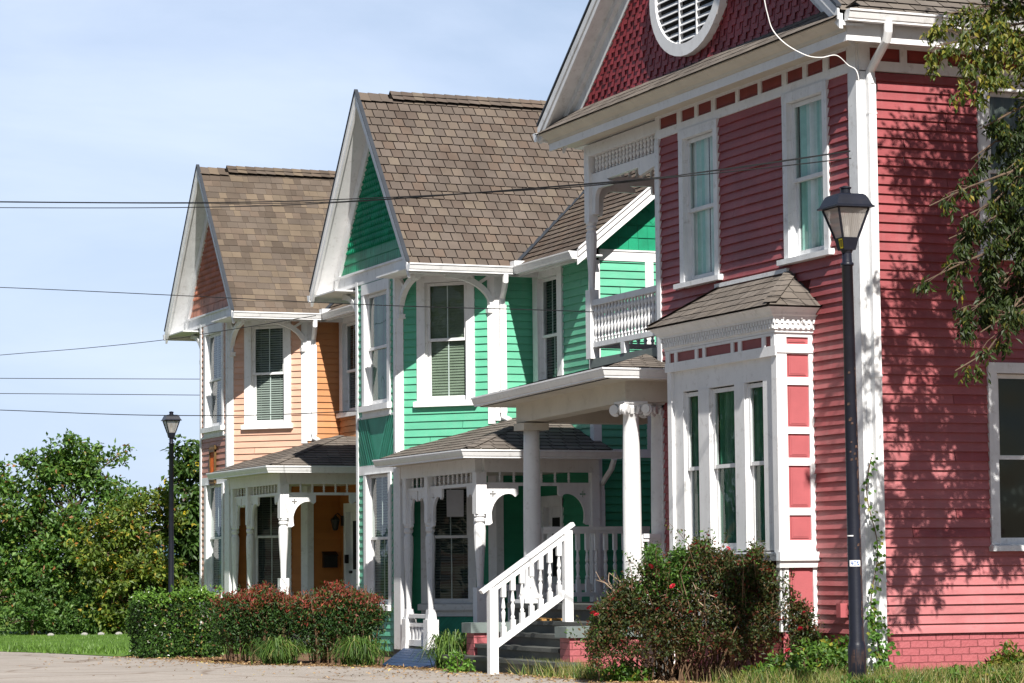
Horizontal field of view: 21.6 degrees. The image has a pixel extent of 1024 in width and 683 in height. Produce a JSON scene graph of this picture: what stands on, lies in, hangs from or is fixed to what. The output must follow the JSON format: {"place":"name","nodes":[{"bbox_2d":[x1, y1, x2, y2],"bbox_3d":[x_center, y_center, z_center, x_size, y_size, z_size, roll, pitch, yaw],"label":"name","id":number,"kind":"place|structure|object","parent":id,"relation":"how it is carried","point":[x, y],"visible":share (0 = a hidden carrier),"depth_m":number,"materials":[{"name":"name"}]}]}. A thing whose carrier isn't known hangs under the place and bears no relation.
{"place":"outdoors","nodes":[
{"label":"outdoors","id":0,"kind":"place"},
{"bbox_2d":[0,378,129,378],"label":"overhead cable","id":1,"kind":"object","parent":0,"point":[64,378],"visible":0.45,"depth_m":79.99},
{"bbox_2d":[0,393,169,394],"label":"overhead cable","id":2,"kind":"object","parent":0,"point":[90,394],"visible":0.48,"depth_m":79.99,"materials":[{"name":"black rubber"}]},
{"bbox_2d":[3,315,315,354],"bbox_3d":[-17.341,0.691,61.629,41.132,0.538,2.422,-5,-7,44],"label":"overhead cable","id":3,"kind":"object","parent":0,"point":[164,339],"visible":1,"depth_m":52.95,"materials":[{"name":"black rubber"}]},
{"bbox_2d":[2,410,355,415],"bbox_3d":[-15.758,1.035,56.801,33.800,2.388,1.964,-4,-6,36],"label":"overhead cable","id":4,"kind":"object","parent":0,"point":[184,415],"visible":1,"depth_m":49.41,"materials":[{"name":"black rubber"}]},
{"bbox_2d":[0,0,588,547],"label":"sky","id":5,"kind":"structure","parent":0,"point":[101,100],"materials":[{"name":"blue"}]},
{"bbox_2d":[0,287,593,311],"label":"overhead cable","id":6,"kind":"object","parent":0,"point":[306,301],"visible":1,"depth_m":40.87,"materials":[{"name":"black rubber"}]},
{"bbox_2d":[0,652,615,682],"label":"pavement","id":7,"kind":"structure","parent":0,"point":[17,667],"depth_m":36.43,"materials":[{"name":"concrete"}]},
{"bbox_2d":[0,578,732,682],"bbox_3d":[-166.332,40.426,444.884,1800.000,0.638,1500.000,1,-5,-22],"label":"ground","id":8,"kind":"structure","parent":0,"point":[305,661],"depth_m":43.17,"materials":[{"name":"soil"}]},
{"bbox_2d":[0,548,197,614],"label":"woods","id":9,"kind":"object","parent":8,"relation":"on","point":[80,582],"depth_m":96.87,"materials":[{"name":"green plant"}]},
{"bbox_2d":[0,621,331,656],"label":"lawn","id":10,"kind":"structure","parent":8,"relation":"on","point":[74,641],"depth_m":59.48,"materials":[{"name":"plant"}]},
{"bbox_2d":[0,606,8,633],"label":"shrub","id":11,"kind":"object","parent":10,"relation":"on","point":[4,622],"visible":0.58,"depth_m":68.63,"materials":[{"name":"green plant"}]},
{"bbox_2d":[0,454,65,630],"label":"broadleaf tree","id":12,"kind":"object","parent":10,"relation":"on","point":[7,484],"visible":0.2,"depth_m":70.64,"materials":[{"name":"green plant"}]},
{"bbox_2d":[0,570,81,635],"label":"shrub","id":13,"kind":"object","parent":10,"relation":"on","point":[34,616],"visible":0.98,"depth_m":68.05,"materials":[{"name":"green plant"}]},
{"bbox_2d":[0,428,162,633],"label":"broadleaf tree","id":14,"kind":"object","parent":10,"relation":"on","point":[76,466],"visible":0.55,"depth_m":69.63,"materials":[{"name":"green plant"}]},
{"bbox_2d":[44,575,123,634],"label":"shrub","id":15,"kind":"object","parent":10,"relation":"on","point":[88,598],"visible":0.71,"depth_m":67.85,"materials":[{"name":"green plant"}]},
{"bbox_2d":[59,484,195,633],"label":"broadleaf tree","id":16,"kind":"object","parent":10,"relation":"on","point":[128,561],"visible":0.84,"depth_m":67.91,"materials":[{"name":"green plant"}]},
{"bbox_2d":[85,578,174,634],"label":"shrub","id":17,"kind":"object","parent":10,"relation":"on","point":[150,587],"visible":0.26,"depth_m":67.98,"materials":[{"name":"green plant"}]},
{"bbox_2d":[150,433,199,614],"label":"leafy tree","id":18,"kind":"object","parent":10,"relation":"on","point":[186,465],"visible":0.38,"depth_m":69.24,"materials":[{"name":"green plant"}]},
{"bbox_2d":[174,584,198,632],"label":"shrub","id":19,"kind":"object","parent":10,"relation":"on","point":[189,607],"visible":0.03,"depth_m":67.41,"materials":[{"name":"green plant"}]},
{"bbox_2d":[161,411,180,631],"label":"street lamp","id":20,"kind":"object","parent":8,"relation":"on","point":[171,424],"visible":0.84,"depth_m":66.47,"materials":[{"name":"black metal"}]},
{"bbox_2d":[124,584,225,658],"bbox_3d":[-5.774,4.829,46.074,1.623,1.328,1.247,1,-5,-22],"label":"hedge","id":21,"kind":"object","parent":8,"relation":"on","point":[162,601],"visible":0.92,"depth_m":45.69,"materials":[{"name":"green plant"}]},
{"bbox_2d":[204,580,300,662],"bbox_3d":[-4.021,4.444,42.362,1.659,1.355,1.339,1,-5,-22],"label":"nandina shrub","id":22,"kind":"object","parent":8,"relation":"on","point":[250,613],"visible":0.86,"depth_m":42.05,"materials":[{"name":"green plant"}]},
{"bbox_2d":[163,164,356,645],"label":"cottage","id":23,"kind":"structure","parent":8,"relation":"on","point":[278,496],"depth_m":53.53,"materials":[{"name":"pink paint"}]},
{"bbox_2d":[209,445,215,485],"bbox_3d":[-6.112,2.529,54.690,0.055,0.820,0.385,1,-5,-22],"label":"wall ornament","id":24,"kind":"object","parent":23,"relation":"attached to","point":[212,458],"depth_m":54.67,"materials":[{"name":"orange wood"}]},
{"bbox_2d":[201,323,224,437],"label":"window","id":25,"kind":"structure","parent":23,"relation":"in","point":[214,343],"depth_m":55.29,"materials":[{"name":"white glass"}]},
{"bbox_2d":[204,483,223,597],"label":"window","id":26,"kind":"structure","parent":23,"relation":"in","point":[213,495],"depth_m":55.01,"materials":[{"name":"white glass"}]},
{"bbox_2d":[241,321,293,429],"bbox_3d":[-4.826,0.648,53.714,1.134,2.220,0.443,-3,-5,23],"label":"window","id":27,"kind":"structure","parent":23,"relation":"in","point":[267,347],"depth_m":53.71,"materials":[{"name":"white paint"}]},
{"bbox_2d":[244,487,293,595],"bbox_3d":[-4.771,4.050,53.417,1.070,2.290,0.443,-3,-5,23],"label":"window","id":28,"kind":"structure","parent":23,"relation":"in","point":[266,567],"depth_m":53.46,"materials":[{"name":"white paint"}]},
{"bbox_2d":[322,551,337,567],"bbox_3d":[-3.599,4.312,53.024,0.300,0.320,0.140,1,-5,-22],"label":"mailbox","id":29,"kind":"object","parent":23,"relation":"attached to","point":[329,559],"visible":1,"depth_m":52.99,"materials":[{"name":"black metal"}]},
{"bbox_2d":[331,513,343,529],"bbox_3d":[-3.454,3.558,52.971,0.257,0.351,0.200,1,-5,-22],"label":"wall lantern","id":30,"kind":"object","parent":23,"relation":"attached to","point":[335,519],"depth_m":52.92,"materials":[{"name":"black metal"}]},
{"bbox_2d":[336,315,355,417],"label":"window","id":31,"kind":"structure","parent":23,"relation":"in","point":[347,333],"depth_m":53.23,"materials":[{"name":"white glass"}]},
{"bbox_2d":[344,555,348,562],"bbox_3d":[-3.252,4.275,52.687,0.065,0.170,0.080,1,-5,-22],"label":"door bell","id":32,"kind":"object","parent":23,"relation":"attached to","point":[346,558],"depth_m":52.65,"materials":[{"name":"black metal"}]},
{"bbox_2d":[343,503,356,589],"bbox_3d":[-3.086,4.379,52.507,0.138,2.430,0.920,1,-5,-22],"label":"door","id":33,"kind":"structure","parent":23,"relation":"in","point":[349,510],"depth_m":52.80,"materials":[{"name":"white wood"}]},
{"bbox_2d":[241,635,325,664],"bbox_3d":[-3.546,4.679,40.672,1.430,0.461,1.302,1,-5,-22],"label":"grass mound","id":34,"kind":"object","parent":8,"relation":"on","point":[280,650],"depth_m":40.45,"materials":[{"name":"green plant"}]},
{"bbox_2d":[285,579,392,663],"bbox_3d":[-2.666,4.359,41.597,1.665,1.351,1.321,1,-5,-22],"label":"nandina shrub","id":35,"kind":"object","parent":8,"relation":"on","point":[330,614],"visible":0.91,"depth_m":41.31,"materials":[{"name":"green plant"}]},
{"bbox_2d":[319,634,394,666],"bbox_3d":[-2.259,4.565,39.683,1.355,0.475,1.409,1,-5,-22],"label":"grass mound","id":36,"kind":"object","parent":8,"relation":"on","point":[355,649],"depth_m":39.52,"materials":[{"name":"green plant"}]},
{"bbox_2d":[36,654,724,682],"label":"fallen leaves","id":37,"kind":"object","parent":8,"relation":"on","point":[207,659],"visible":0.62,"depth_m":37.04,"materials":[{"name":"brown plant"}]},
{"bbox_2d":[382,648,436,668],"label":"ramp","id":38,"kind":"structure","parent":8,"relation":"on","point":[401,657],"depth_m":39.90,"materials":[{"name":"blue paint"}]},
{"bbox_2d":[408,628,466,669],"bbox_3d":[-0.868,4.277,37.295,1.298,0.575,1.346,1,-5,-22],"label":"grass mound","id":39,"kind":"object","parent":8,"relation":"on","point":[447,644],"depth_m":37.15,"materials":[{"name":"green plant"}]},
{"bbox_2d":[440,649,475,672],"bbox_3d":[-0.692,4.295,35.566,0.520,0.448,0.471,1,-5,-22],"label":"weed plant","id":40,"kind":"object","parent":8,"relation":"on","point":[455,663],"visible":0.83,"depth_m":35.55,"materials":[{"name":"green plant"}]},
{"bbox_2d":[307,89,655,656],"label":"cottage","id":41,"kind":"structure","parent":8,"relation":"on","point":[428,434],"depth_m":44.22,"materials":[{"name":"green paint"}]},
{"bbox_2d":[358,278,391,418],"bbox_3d":[-2.175,0.127,45.664,0.443,2.301,1.480,1,-5,-22],"label":"window","id":42,"kind":"structure","parent":41,"relation":"in","point":[375,320],"depth_m":45.93,"materials":[{"name":"white paint"}]},
{"bbox_2d":[363,472,392,610],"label":"window","id":43,"kind":"structure","parent":41,"relation":"in","point":[377,489],"depth_m":45.76,"materials":[{"name":"white paint"}]},
{"bbox_2d":[413,275,475,407],"bbox_3d":[-1.040,-0.024,44.482,1.134,2.220,0.443,-3,-5,23],"label":"window","id":44,"kind":"structure","parent":41,"relation":"in","point":[446,374],"depth_m":44.46,"materials":[{"name":"white paint"}]},
{"bbox_2d":[418,476,476,615],"bbox_3d":[-0.984,3.377,44.185,1.070,2.290,0.443,-3,-5,23],"label":"window","id":45,"kind":"structure","parent":41,"relation":"in","point":[455,579],"depth_m":44.15,"materials":[{"name":"white paint"}]},
{"bbox_2d":[446,490,463,516],"bbox_3d":[-0.936,2.662,44.129,0.310,0.445,0.006,-3,-5,23],"label":"paper notice","id":46,"kind":"object","parent":41,"relation":"attached to","point":[455,503],"visible":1,"depth_m":44.12,"materials":[{"name":"white paper"}]},
{"bbox_2d":[532,266,570,381],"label":"window","id":47,"kind":"structure","parent":41,"relation":"in","point":[547,293],"depth_m":43.97,"materials":[{"name":"white paint"}]},
{"bbox_2d":[541,495,563,583],"bbox_3d":[0.701,3.707,43.275,0.138,2.430,0.920,1,-5,-22],"label":"door","id":48,"kind":"structure","parent":41,"relation":"in","point":[552,508],"depth_m":43.45,"materials":[{"name":"wood"}]},
{"bbox_2d":[600,658,656,682],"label":"weed plant","id":49,"kind":"object","parent":8,"relation":"on","point":[622,672],"visible":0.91,"depth_m":31.16,"materials":[{"name":"green plant"}]},
{"bbox_2d":[564,520,828,682],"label":"rose bush","id":50,"kind":"object","parent":8,"relation":"on","point":[735,581],"visible":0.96,"depth_m":31.01,"materials":[{"name":"green plant"}]},
{"bbox_2d":[442,0,1023,677],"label":"red house","id":51,"kind":"structure","parent":8,"relation":"on","point":[730,380],"depth_m":31.42,"materials":[{"name":"paint"}]},
{"bbox_2d":[0,150,849,202],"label":"overhead cable","id":52,"kind":"object","parent":51,"relation":"attached to","point":[420,195],"visible":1,"depth_m":33.76,"materials":[{"name":"black rubber"}]},
{"bbox_2d":[0,151,849,203],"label":"overhead cable","id":53,"kind":"object","parent":51,"relation":"attached to","point":[439,195],"visible":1,"depth_m":33.02,"materials":[{"name":"black rubber"}]},
{"bbox_2d":[0,158,850,207],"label":"overhead cable","id":54,"kind":"object","parent":51,"relation":"attached to","point":[434,196],"visible":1,"depth_m":33.58,"materials":[{"name":"black rubber"}]},
{"bbox_2d":[673,118,733,289],"bbox_3d":[2.526,-1.731,34.265,0.443,2.080,1.290,1,-5,-22],"label":"window","id":55,"kind":"structure","parent":51,"relation":"in","point":[699,206],"depth_m":34.50,"materials":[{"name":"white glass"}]},
{"bbox_2d":[644,268,821,677],"bbox_3d":[2.710,1.696,32.468,0.845,5.025,3.387,1,-5,-22],"label":"bay window","id":56,"kind":"structure","parent":51,"relation":"in","point":[739,365],"depth_m":31.90,"materials":[{"name":"white paint"}]},
{"bbox_2d":[777,80,835,265],"bbox_3d":[3.603,-1.962,31.642,0.443,2.080,1.280,1,-5,-22],"label":"window","id":57,"kind":"structure","parent":51,"relation":"in","point":[805,128],"depth_m":31.86,"materials":[{"name":"white glass"}]},
{"bbox_2d":[764,0,862,148],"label":"service cable","id":58,"kind":"object","parent":51,"relation":"attached to","point":[824,57],"visible":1,"depth_m":29.50,"materials":[{"name":"white rubber"}]},
{"bbox_2d":[861,453,899,671],"bbox_3d":[4.094,2.601,29.915,0.519,2.726,0.165,2,-5,-28],"label":"ivy vine","id":59,"kind":"object","parent":51,"relation":"attached to","point":[875,636],"visible":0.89,"depth_m":29.88,"materials":[{"name":"green plant"}]},
{"bbox_2d":[976,79,1023,260],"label":"window","id":60,"kind":"structure","parent":51,"relation":"in","point":[997,104],"depth_m":31.27,"materials":[{"name":"white glass"}]},
{"bbox_2d":[986,362,1023,550],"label":"window","id":61,"kind":"structure","parent":51,"relation":"in","point":[1005,397],"depth_m":31.24,"materials":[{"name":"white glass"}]},
{"bbox_2d":[504,655,1023,682],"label":"rough grass","id":62,"kind":"structure","parent":8,"relation":"on","point":[577,671],"depth_m":28.73,"materials":[{"name":"green plant"}]},
{"bbox_2d":[740,649,810,681],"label":"weed plant","id":63,"kind":"object","parent":8,"relation":"on","point":[770,659],"visible":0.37,"depth_m":29.16,"materials":[{"name":"green plant"}]},
{"bbox_2d":[768,637,866,679],"bbox_3d":[3.318,3.539,29.237,1.243,0.660,1.210,1,-5,-22],"label":"weed plant","id":64,"kind":"object","parent":8,"relation":"on","point":[818,661],"visible":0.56,"depth_m":29.05,"materials":[{"name":"green plant"}]},
{"bbox_2d":[795,631,868,674],"bbox_3d":[3.526,3.573,29.649,0.902,0.744,0.846,1,-5,-22],"label":"weed plant","id":65,"kind":"object","parent":8,"relation":"on","point":[835,645],"visible":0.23,"depth_m":29.56,"materials":[{"name":"green plant"}]},
{"bbox_2d":[817,186,874,677],"bbox_3d":[3.416,1.135,26.938,0.432,5.442,0.432,1,-5,-21],"label":"street lamp","id":66,"kind":"object","parent":8,"relation":"on","point":[845,211],"visible":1,"depth_m":26.93,"materials":[{"name":"black metal"}]},
{"bbox_2d":[840,672,889,682],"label":"weed plant","id":67,"kind":"object","parent":8,"relation":"on","point":[879,680],"visible":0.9,"depth_m":26.21,"materials":[{"name":"green plant"}]},
{"bbox_2d":[881,673,928,682],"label":"weed plant","id":68,"kind":"object","parent":8,"relation":"on","point":[920,681],"visible":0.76,"depth_m":26.53,"materials":[{"name":"green plant"}]},
{"bbox_2d":[910,0,1023,386],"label":"shade tree","id":69,"kind":"object","parent":8,"relation":"on","point":[1003,206],"visible":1,"depth_m":27.51,"materials":[{"name":"green plant"}]},
{"bbox_2d":[927,660,1022,682],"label":"weed plant","id":70,"kind":"object","parent":8,"relation":"on","point":[983,672],"visible":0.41,"depth_m":28.89,"materials":[{"name":"green plant"}]},
{"bbox_2d":[979,639,1023,669],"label":"weed plant","id":71,"kind":"object","parent":8,"relation":"on","point":[1011,657],"visible":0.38,"depth_m":30.33,"materials":[{"name":"green plant"}]},
{"bbox_2d":[535,618,561,620],"bbox_3d":[0.430,3.753,36.219,0.350,0.026,0.700,1,-5,-22],"label":"door mat","id":72,"kind":"object","parent":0,"point":[548,619],"depth_m":35.92,"materials":[{"name":"brown fabric"}]}
]}

